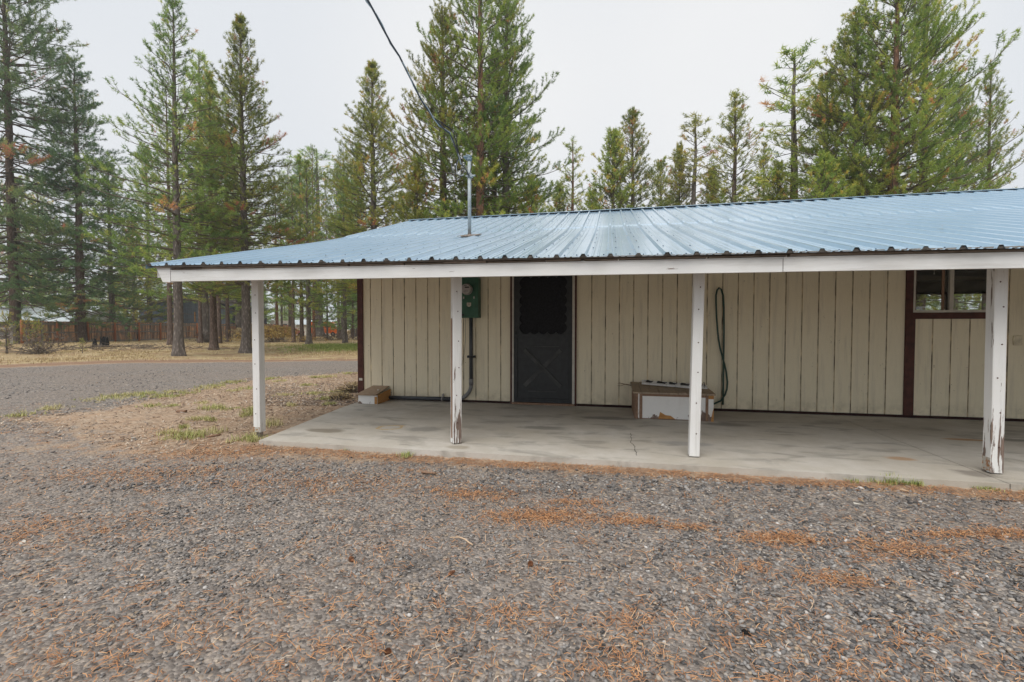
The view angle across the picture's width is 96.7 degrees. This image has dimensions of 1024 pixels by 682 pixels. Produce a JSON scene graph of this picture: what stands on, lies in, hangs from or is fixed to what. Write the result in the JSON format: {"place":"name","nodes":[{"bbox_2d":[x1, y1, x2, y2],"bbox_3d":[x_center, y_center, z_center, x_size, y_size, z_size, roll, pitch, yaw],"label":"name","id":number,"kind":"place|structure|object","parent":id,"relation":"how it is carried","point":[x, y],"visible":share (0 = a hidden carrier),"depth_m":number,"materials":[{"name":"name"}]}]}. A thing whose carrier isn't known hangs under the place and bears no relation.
{"place":"outdoors","nodes":[
{"label":"outdoors","id":0,"kind":"place"},
{"bbox_2d":[0,336,357,364],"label":"dry grass","id":1,"kind":"structure","parent":0,"point":[189,341],"depth_m":23.31,"materials":[{"name":"plant"}]},
{"bbox_2d":[136,294,232,323],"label":"grey house","id":2,"kind":"structure","parent":0,"point":[190,307],"depth_m":64.91,"materials":[{"name":"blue wood"}]},
{"bbox_2d":[0,361,1023,681],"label":"gravel driveway","id":3,"kind":"structure","parent":0,"point":[530,589],"depth_m":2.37,"materials":[{"name":"grey gravel"}]},
{"bbox_2d":[384,647,391,655],"bbox_3d":[-0.468,1.170,1.714,0.033,0.028,0.028,-17,-8,32],"label":"pine cone","id":4,"kind":"object","parent":3,"relation":"on","point":[388,650],"visible":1,"depth_m":1.71,"materials":[{"name":"brown plant"}]},
{"bbox_2d":[0,402,1023,681],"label":"pine needle litter","id":5,"kind":"object","parent":3,"relation":"on","point":[778,536],"visible":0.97,"depth_m":2.27,"materials":[{"name":"brown plant"}]},
{"bbox_2d":[740,629,751,635],"bbox_3d":[0.942,1.173,1.835,0.039,0.013,0.038,0,2,0],"label":"dark clod","id":6,"kind":"object","parent":3,"relation":"on","point":[744,632],"visible":1,"depth_m":1.83,"materials":[{"name":"brown soil"}]},
{"bbox_2d":[0,330,1023,499],"bbox_3d":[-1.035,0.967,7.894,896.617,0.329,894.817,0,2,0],"label":"ground","id":7,"kind":"structure","parent":0,"point":[195,357],"depth_m":6.35,"materials":[{"name":"brown soil"}]},
{"bbox_2d":[0,324,15,343],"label":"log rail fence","id":8,"kind":"object","parent":7,"relation":"on","point":[13,336],"visible":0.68,"depth_m":33.54,"materials":[{"name":"brown wood"}]},
{"bbox_2d":[0,309,23,353],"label":"sapling","id":9,"kind":"object","parent":7,"relation":"on","point":[5,326],"visible":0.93,"depth_m":22.68,"materials":[{"name":"green plant"}]},
{"bbox_2d":[15,312,41,342],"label":"sapling","id":10,"kind":"object","parent":7,"relation":"on","point":[25,321],"visible":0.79,"depth_m":33.31,"materials":[{"name":"green plant"}]},
{"bbox_2d":[0,168,70,304],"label":"pine tree","id":11,"kind":"object","parent":7,"relation":"on","point":[36,195],"visible":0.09,"depth_m":61.52,"materials":[{"name":"green plant"}]},
{"bbox_2d":[0,175,74,323],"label":"pine tree","id":12,"kind":"object","parent":7,"relation":"on","point":[5,233],"visible":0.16,"depth_m":54.71,"materials":[{"name":"green plant"}]},
{"bbox_2d":[24,320,51,349],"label":"sapling","id":13,"kind":"object","parent":7,"relation":"on","point":[36,324],"visible":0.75,"depth_m":24.36,"materials":[{"name":"green plant"}]},
{"bbox_2d":[0,329,92,354],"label":"bush","id":14,"kind":"object","parent":7,"relation":"on","point":[38,349],"visible":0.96,"depth_m":22.19,"materials":[{"name":"brown plant"}]},
{"bbox_2d":[0,306,122,338],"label":"pale roof house","id":15,"kind":"structure","parent":7,"relation":"on","point":[61,319],"depth_m":53.71,"materials":[{"name":"metal"}]},
{"bbox_2d":[0,0,124,343],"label":"pine tree","id":16,"kind":"object","parent":7,"relation":"on","point":[12,190],"visible":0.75,"depth_m":36.98,"materials":[{"name":"green plant"}]},
{"bbox_2d":[0,52,150,342],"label":"pine tree","id":17,"kind":"object","parent":7,"relation":"on","point":[79,278],"visible":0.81,"depth_m":38.51,"materials":[{"name":"green plant"}]},
{"bbox_2d":[92,336,108,347],"bbox_3d":[-26.422,0.076,29.300,1.051,0.756,0.651,0,2,0],"label":"burnt stump","id":18,"kind":"object","parent":7,"relation":"on","point":[104,340],"visible":0.56,"depth_m":29.15,"materials":[{"name":"brown wood"}]},
{"bbox_2d":[51,158,166,322],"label":"pine tree","id":19,"kind":"object","parent":7,"relation":"on","point":[111,297],"visible":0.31,"depth_m":45.67,"materials":[{"name":"green plant"}]},
{"bbox_2d":[20,342,239,351],"bbox_3d":[-21.061,0.268,25.070,12.277,0.450,5.505,0,2,0],"label":"grass strip","id":20,"kind":"object","parent":7,"relation":"on","point":[144,347],"visible":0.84,"depth_m":24.94,"materials":[{"name":"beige plant"}]},
{"bbox_2d":[94,215,173,322],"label":"pine tree","id":21,"kind":"object","parent":7,"relation":"on","point":[133,314],"visible":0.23,"depth_m":57.61,"materials":[{"name":"green plant"}]},
{"bbox_2d":[95,143,191,321],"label":"pine tree","id":22,"kind":"object","parent":7,"relation":"on","point":[138,211],"visible":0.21,"depth_m":61.14,"materials":[{"name":"green plant"}]},
{"bbox_2d":[20,320,287,343],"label":"plank fence","id":23,"kind":"object","parent":7,"relation":"on","point":[115,332],"visible":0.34,"depth_m":42.43,"materials":[{"name":"brown wood"}]},
{"bbox_2d":[130,81,203,344],"bbox_3d":[-24.397,-9.012,32.503,4.777,19.517,5.293,-1,2,-30],"label":"pine tree","id":24,"kind":"object","parent":7,"relation":"on","point":[169,324],"visible":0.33,"depth_m":32.69,"materials":[{"name":"green plant"}]},
{"bbox_2d":[68,0,270,355],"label":"pine tree","id":25,"kind":"object","parent":7,"relation":"on","point":[178,344],"visible":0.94,"depth_m":19.43,"materials":[{"name":"green plant"}]},
{"bbox_2d":[0,371,357,453],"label":"dirt litter","id":26,"kind":"object","parent":7,"relation":"on","point":[233,418],"visible":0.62,"depth_m":6.52,"materials":[{"name":"brown soil"}]},
{"bbox_2d":[179,146,209,342],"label":"pine tree","id":27,"kind":"object","parent":7,"relation":"on","point":[200,325],"visible":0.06,"depth_m":39.84,"materials":[{"name":"green plant"}]},
{"bbox_2d":[33,376,357,439],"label":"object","id":28,"kind":"object","parent":7,"relation":"on","point":[300,400],"visible":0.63,"depth_m":7.88,"materials":[{"name":"plant"}]},
{"bbox_2d":[116,47,275,341],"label":"pine tree","id":29,"kind":"object","parent":7,"relation":"on","point":[205,315],"visible":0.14,"depth_m":43.01,"materials":[{"name":"green plant"}]},
{"bbox_2d":[186,331,228,342],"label":"bush","id":30,"kind":"object","parent":7,"relation":"on","point":[207,338],"visible":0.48,"depth_m":40.64,"materials":[{"name":"green plant"}]},
{"bbox_2d":[148,69,268,349],"bbox_3d":[-17.401,-7.341,26.143,6.787,16.153,5.746,1,2,37],"label":"pine tree","id":31,"kind":"object","parent":7,"relation":"on","point":[206,118],"visible":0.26,"depth_m":25.67,"materials":[{"name":"green plant"}]},
{"bbox_2d":[182,112,240,343],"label":"pine tree","id":32,"kind":"object","parent":7,"relation":"on","point":[218,300],"visible":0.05,"depth_m":39.32,"materials":[{"name":"green plant"}]},
{"bbox_2d":[222,327,240,337],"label":"bush","id":33,"kind":"object","parent":7,"relation":"on","point":[237,329],"visible":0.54,"depth_m":55.94,"materials":[{"name":"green plant"}]},
{"bbox_2d":[208,143,261,341],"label":"pine tree","id":34,"kind":"object","parent":7,"relation":"on","point":[227,323],"visible":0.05,"depth_m":42.80,"materials":[{"name":"green plant"}]},
{"bbox_2d":[156,12,317,352],"bbox_3d":[-13.297,-7.822,23.160,7.783,17.364,6.588,-1,2,-23],"label":"pine tree","id":35,"kind":"object","parent":7,"relation":"on","point":[239,92],"visible":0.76,"depth_m":22.66,"materials":[{"name":"green plant"}]},
{"bbox_2d":[183,141,291,336],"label":"pine tree","id":36,"kind":"object","parent":7,"relation":"on","point":[238,319],"visible":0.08,"depth_m":59.63,"materials":[{"name":"green plant"}]},
{"bbox_2d":[209,298,267,323],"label":"house wing","id":37,"kind":"structure","parent":7,"relation":"on","point":[265,321],"depth_m":69.73,"materials":[{"name":"grey"}]},
{"bbox_2d":[219,324,328,341],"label":"bush","id":38,"kind":"object","parent":7,"relation":"on","point":[283,334],"visible":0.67,"depth_m":40.40,"materials":[{"name":"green plant"}]},
{"bbox_2d":[254,174,296,338],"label":"pine tree","id":39,"kind":"object","parent":7,"relation":"on","point":[276,309],"visible":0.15,"depth_m":47.78,"materials":[{"name":"green plant"}]},
{"bbox_2d":[267,167,290,340],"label":"pine tree","id":40,"kind":"object","parent":7,"relation":"on","point":[281,296],"visible":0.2,"depth_m":45.65,"materials":[{"name":"green plant"}]},
{"bbox_2d":[270,320,296,327],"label":"camper trailer","id":41,"kind":"object","parent":7,"relation":"on","point":[284,322],"visible":0.06,"depth_m":73.95,"materials":[{"name":"white metal"}]},
{"bbox_2d":[272,157,298,331],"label":"pine tree","id":42,"kind":"object","parent":7,"relation":"on","point":[287,179],"visible":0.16,"depth_m":67.42,"materials":[{"name":"green plant"}]},
{"bbox_2d":[271,175,312,342],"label":"pine tree","id":43,"kind":"object","parent":7,"relation":"on","point":[293,322],"visible":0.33,"depth_m":39.33,"materials":[{"name":"green plant"}]},
{"bbox_2d":[264,153,326,341],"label":"pine tree","id":44,"kind":"object","parent":7,"relation":"on","point":[298,158],"visible":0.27,"depth_m":40.45,"materials":[{"name":"green plant"}]},
{"bbox_2d":[264,342,357,353],"bbox_3d":[-10.051,0.329,30.221,13.589,0.306,13.733,0,2,0],"label":"green grass patch","id":45,"kind":"object","parent":7,"relation":"on","point":[346,346],"visible":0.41,"depth_m":28.20,"materials":[{"name":"green plant"}]},
{"bbox_2d":[295,320,329,334],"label":"shed","id":46,"kind":"structure","parent":7,"relation":"on","point":[297,323],"depth_m":84.06,"materials":[{"name":"white metal"}]},
{"bbox_2d":[275,156,351,343],"bbox_3d":[-15.087,-6.566,33.866,5.076,14.118,5.854,1,2,41],"label":"pine tree","id":47,"kind":"object","parent":7,"relation":"on","point":[306,195],"visible":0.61,"depth_m":33.75,"materials":[{"name":"green plant"}]},
{"bbox_2d":[294,144,332,339],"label":"pine tree","id":48,"kind":"object","parent":7,"relation":"on","point":[313,312],"visible":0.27,"depth_m":45.68,"materials":[{"name":"green plant"}]},
{"bbox_2d":[248,145,381,336],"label":"pine tree","id":49,"kind":"object","parent":7,"relation":"on","point":[319,331],"visible":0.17,"depth_m":69.17,"materials":[{"name":"green plant"}]},
{"bbox_2d":[311,322,336,334],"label":"orange van","id":50,"kind":"object","parent":7,"relation":"on","point":[331,331],"visible":0.12,"depth_m":72.86,"materials":[{"name":"paint"}]},
{"bbox_2d":[316,173,336,339],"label":"pine tree","id":51,"kind":"object","parent":7,"relation":"on","point":[323,187],"visible":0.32,"depth_m":43.63,"materials":[{"name":"green plant"}]},
{"bbox_2d":[316,159,352,337],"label":"pine tree","id":52,"kind":"object","parent":7,"relation":"on","point":[338,321],"visible":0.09,"depth_m":61.40,"materials":[{"name":"green plant"}]},
{"bbox_2d":[311,170,359,342],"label":"pine tree","id":53,"kind":"object","parent":7,"relation":"on","point":[344,307],"visible":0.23,"depth_m":37.58,"materials":[{"name":"green plant"}]},
{"bbox_2d":[314,333,356,340],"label":"bush","id":54,"kind":"object","parent":7,"relation":"on","point":[334,336],"visible":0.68,"depth_m":43.80,"materials":[{"name":"green plant"}]},
{"bbox_2d":[323,152,349,337],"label":"pine tree","id":55,"kind":"object","parent":7,"relation":"on","point":[339,159],"visible":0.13,"depth_m":54.46,"materials":[{"name":"green plant"}]},
{"bbox_2d":[324,381,357,392],"bbox_3d":[-3.013,0.874,8.825,1.084,0.271,0.708,-1,2,-37],"label":"bush","id":56,"kind":"object","parent":7,"relation":"on","point":[350,387],"visible":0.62,"depth_m":8.66,"materials":[{"name":"beige plant"}]},
{"bbox_2d":[325,391,356,400],"bbox_3d":[-2.984,0.949,7.851,0.727,0.174,0.561,0,2,0],"label":"bush","id":57,"kind":"object","parent":7,"relation":"on","point":[342,396],"visible":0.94,"depth_m":7.78,"materials":[{"name":"brown plant"}]},
{"bbox_2d":[326,142,360,304],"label":"pine tree","id":58,"kind":"object","parent":7,"relation":"on","point":[341,149],"visible":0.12,"depth_m":49.35,"materials":[{"name":"green plant"}]},
{"bbox_2d":[336,143,378,318],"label":"pine tree","id":59,"kind":"object","parent":7,"relation":"on","point":[364,215],"visible":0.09,"depth_m":46.34,"materials":[{"name":"green plant"}]},
{"bbox_2d":[305,58,432,315],"bbox_3d":[-8.645,-8.842,29.912,10.282,19.031,8.704,0,2,-11],"label":"pine tree","id":60,"kind":"object","parent":7,"relation":"on","point":[373,74],"visible":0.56,"depth_m":29.05,"materials":[{"name":"green plant"}]},
{"bbox_2d":[392,156,438,224],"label":"pine tree","id":61,"kind":"object","parent":7,"relation":"on","point":[416,169],"visible":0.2,"depth_m":21.50,"materials":[{"name":"green plant"}]},
{"bbox_2d":[368,0,510,225],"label":"pine tree","id":62,"kind":"object","parent":7,"relation":"on","point":[441,21],"visible":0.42,"depth_m":22.42,"materials":[{"name":"green plant"}]},
{"bbox_2d":[393,0,555,220],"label":"pine tree","id":63,"kind":"object","parent":7,"relation":"on","point":[480,50],"visible":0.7,"depth_m":21.54,"materials":[{"name":"green plant"}]},
{"bbox_2d":[1,271,981,338],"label":"distant forest","id":64,"kind":"object","parent":7,"relation":"on","point":[349,319],"visible":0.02,"depth_m":89.97,"materials":[{"name":"green plant"}]},
{"bbox_2d":[447,46,545,214],"bbox_3d":[-1.303,-7.899,25.895,8.303,17.290,7.029,1,2,25],"label":"pine tree","id":65,"kind":"object","parent":7,"relation":"on","point":[515,162],"visible":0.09,"depth_m":24.84,"materials":[{"name":"green plant"}]},
{"bbox_2d":[0,371,1004,491],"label":"grass tufts","id":66,"kind":"object","parent":7,"relation":"on","point":[188,434],"visible":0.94,"depth_m":6.72,"materials":[{"name":"green plant"}]},
{"bbox_2d":[439,0,570,215],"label":"pine tree","id":67,"kind":"object","parent":7,"relation":"on","point":[508,26],"visible":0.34,"depth_m":23.73,"materials":[{"name":"green plant"}]},
{"bbox_2d":[513,173,544,213],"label":"pine tree","id":68,"kind":"object","parent":7,"relation":"on","point":[531,195],"visible":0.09,"depth_m":22.66,"materials":[{"name":"green plant"}]},
{"bbox_2d":[544,185,576,211],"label":"pine tree","id":69,"kind":"object","parent":7,"relation":"on","point":[560,207],"visible":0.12,"depth_m":34.38,"materials":[{"name":"green plant"}]},
{"bbox_2d":[550,135,593,210],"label":"pine tree","id":70,"kind":"object","parent":7,"relation":"on","point":[573,160],"visible":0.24,"depth_m":33.40,"materials":[{"name":"green plant"}]},
{"bbox_2d":[146,188,1023,473],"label":"house","id":71,"kind":"structure","parent":7,"relation":"on","point":[600,308],"depth_m":6.21,"materials":[{"name":"paint"}]},
{"bbox_2d":[389,318,475,400],"bbox_3d":[-1.336,0.295,7.340,1.529,1.332,0.117,0,2,12],"label":"conduit","id":72,"kind":"object","parent":71,"relation":"attached to","point":[470,356],"visible":0.86,"depth_m":7.18,"materials":[{"name":"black metal"}]},
{"bbox_2d":[450,153,480,236],"bbox_3d":[-0.729,-2.266,7.136,0.445,1.302,0.250,0,2,12],"label":"service mast","id":73,"kind":"object","parent":71,"relation":"on","point":[468,157],"visible":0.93,"depth_m":7.10,"materials":[{"name":"metal"}]},
{"bbox_2d":[365,0,469,175],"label":"service drop cable","id":74,"kind":"object","parent":73,"relation":"attached to","point":[401,60],"visible":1,"depth_m":5.81,"materials":[{"name":"rubber"}]},
{"bbox_2d":[462,277,480,317],"bbox_3d":[-0.665,-0.813,7.097,0.308,0.900,0.254,0,2,12],"label":"electric meter box","id":75,"kind":"object","parent":71,"relation":"attached to","point":[471,297],"visible":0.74,"depth_m":7.08,"materials":[{"name":"green paint"}]},
{"bbox_2d":[510,275,576,405],"bbox_3d":[0.477,-0.060,6.990,1.025,2.090,0.090,0,2,12],"label":"door","id":76,"kind":"structure","parent":71,"relation":"in","point":[543,309],"depth_m":7.00,"materials":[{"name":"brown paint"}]},
{"bbox_2d":[714,287,727,404],"bbox_3d":[2.948,0.074,6.445,0.218,1.676,0.068,0,2,12],"label":"garden hose","id":77,"kind":"object","parent":71,"relation":"hanging from","point":[723,368],"visible":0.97,"depth_m":6.42,"materials":[{"name":"rubber"}]},
{"bbox_2d":[913,269,985,318],"bbox_3d":[5.743,-0.700,5.863,1.002,0.828,0.064,0,2,12],"label":"window","id":78,"kind":"structure","parent":71,"relation":"in","point":[949,313],"depth_m":5.88,"materials":[{"name":"brown paint"}]},
{"bbox_2d":[916,292,985,309],"bbox_3d":[11.460,-0.792,12.007,2.400,0.980,0.060,0,2,12],"label":"rear window frame","id":79,"kind":"structure","parent":71,"relation":"in","point":[932,293],"depth_m":11.98,"materials":[{"name":"brown paint"}]},
{"bbox_2d":[1013,336,1022,344],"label":"outlet cover","id":80,"kind":"object","parent":71,"relation":"attached to","point":[1017,340],"visible":1,"depth_m":5.72,"materials":[{"name":"paint"}]},
{"bbox_2d":[578,186,604,209],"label":"pine tree","id":81,"kind":"object","parent":7,"relation":"on","point":[589,197],"visible":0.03,"depth_m":35.50,"materials":[{"name":"green plant"}]},
{"bbox_2d":[572,126,645,210],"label":"pine tree","id":82,"kind":"object","parent":7,"relation":"on","point":[616,163],"visible":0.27,"depth_m":29.19,"materials":[{"name":"green plant"}]},
{"bbox_2d":[593,106,678,208],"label":"pine tree","id":83,"kind":"object","parent":7,"relation":"on","point":[632,116],"visible":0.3,"depth_m":30.34,"materials":[{"name":"green plant"}]},
{"bbox_2d":[259,399,1023,490],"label":"porch slab","id":84,"kind":"structure","parent":7,"relation":"on","point":[936,452],"depth_m":4.79,"materials":[{"name":"concrete"}]},
{"bbox_2d":[356,385,390,403],"bbox_3d":[-2.219,0.863,7.335,0.351,0.225,0.520,0,2,12],"label":"wooden box","id":85,"kind":"object","parent":84,"relation":"on","point":[369,395],"visible":1,"depth_m":7.18,"materials":[{"name":"paint"}]},
{"bbox_2d":[630,382,715,421],"bbox_3d":[2.152,0.812,6.224,1.003,0.390,0.836,0,2,12],"label":"wooden box","id":86,"kind":"object","parent":84,"relation":"on","point":[659,402],"visible":0.88,"depth_m":5.88,"materials":[{"name":"white wood"}]},
{"bbox_2d":[642,380,707,388],"bbox_3d":[2.221,0.569,6.234,0.850,0.085,0.110,4,23,15],"label":"hook board","id":87,"kind":"object","parent":86,"relation":"on","point":[668,384],"visible":0.88,"depth_m":6.24,"materials":[{"name":"white paint"}]},
{"bbox_2d":[641,155,680,206],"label":"pine tree","id":88,"kind":"object","parent":7,"relation":"on","point":[661,178],"visible":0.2,"depth_m":35.51,"materials":[{"name":"green plant"}]},
{"bbox_2d":[663,141,701,205],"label":"pine tree","id":89,"kind":"object","parent":7,"relation":"on","point":[678,193],"visible":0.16,"depth_m":31.54,"materials":[{"name":"green plant"}]},
{"bbox_2d":[656,112,756,205],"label":"pine tree","id":90,"kind":"object","parent":7,"relation":"on","point":[695,150],"visible":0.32,"depth_m":29.57,"materials":[{"name":"green plant"}]},
{"bbox_2d":[696,167,728,203],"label":"pine tree","id":91,"kind":"object","parent":7,"relation":"on","point":[703,192],"visible":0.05,"depth_m":30.69,"materials":[{"name":"green plant"}]},
{"bbox_2d":[688,87,788,202],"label":"pine tree","id":92,"kind":"object","parent":7,"relation":"on","point":[734,141],"visible":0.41,"depth_m":26.42,"materials":[{"name":"green plant"}]},
{"bbox_2d":[745,140,776,200],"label":"pine tree","id":93,"kind":"object","parent":7,"relation":"on","point":[764,144],"visible":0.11,"depth_m":32.49,"materials":[{"name":"green plant"}]},
{"bbox_2d":[761,159,798,200],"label":"pine tree","id":94,"kind":"object","parent":7,"relation":"on","point":[772,195],"visible":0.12,"depth_m":24.50,"materials":[{"name":"green plant"}]},
{"bbox_2d":[709,38,886,203],"bbox_3d":[15.684,-7.814,25.352,9.990,17.574,8.961,0,2,16],"label":"pine tree","id":95,"kind":"object","parent":7,"relation":"on","point":[793,113],"visible":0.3,"depth_m":25.44,"materials":[{"name":"green plant"}]},
{"bbox_2d":[802,148,855,198],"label":"pine tree","id":96,"kind":"object","parent":7,"relation":"on","point":[824,171],"visible":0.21,"depth_m":20.11,"materials":[{"name":"green plant"}]},
{"bbox_2d":[782,63,883,199],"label":"pine tree","id":97,"kind":"object","parent":7,"relation":"on","point":[801,190],"visible":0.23,"depth_m":23.43,"materials":[{"name":"green plant"}]},
{"bbox_2d":[761,0,954,200],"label":"pine tree","id":98,"kind":"object","parent":7,"relation":"on","point":[846,43],"visible":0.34,"depth_m":22.05,"materials":[{"name":"green plant"}]},
{"bbox_2d":[844,166,872,195],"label":"pine tree","id":99,"kind":"object","parent":7,"relation":"on","point":[856,172],"visible":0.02,"depth_m":22.48,"materials":[{"name":"green plant"}]},
{"bbox_2d":[867,175,939,309],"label":"pine tree","id":100,"kind":"object","parent":7,"relation":"on","point":[921,301],"visible":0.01,"depth_m":23.66,"materials":[{"name":"green plant"}]},
{"bbox_2d":[792,0,1021,297],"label":"pine tree","id":101,"kind":"object","parent":7,"relation":"on","point":[897,75],"visible":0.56,"depth_m":20.46,"materials":[{"name":"green plant"}]},
{"bbox_2d":[868,0,1015,309],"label":"pine tree","id":102,"kind":"object","parent":7,"relation":"on","point":[957,115],"visible":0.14,"depth_m":23.20,"materials":[{"name":"green plant"}]},
{"bbox_2d":[911,76,1021,312],"bbox_3d":[28.860,-8.251,29.802,7.517,17.686,7.001,1,2,27],"label":"pine tree","id":103,"kind":"object","parent":7,"relation":"on","point":[966,164],"visible":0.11,"depth_m":29.17,"materials":[{"name":"green plant"}]},
{"bbox_2d":[935,59,1023,309],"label":"pine tree","id":104,"kind":"object","parent":7,"relation":"on","point":[989,89],"visible":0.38,"depth_m":23.57,"materials":[{"name":"green plant"}]},
{"bbox_2d":[0,0,1023,329],"label":"sky","id":105,"kind":"structure","parent":0,"point":[666,60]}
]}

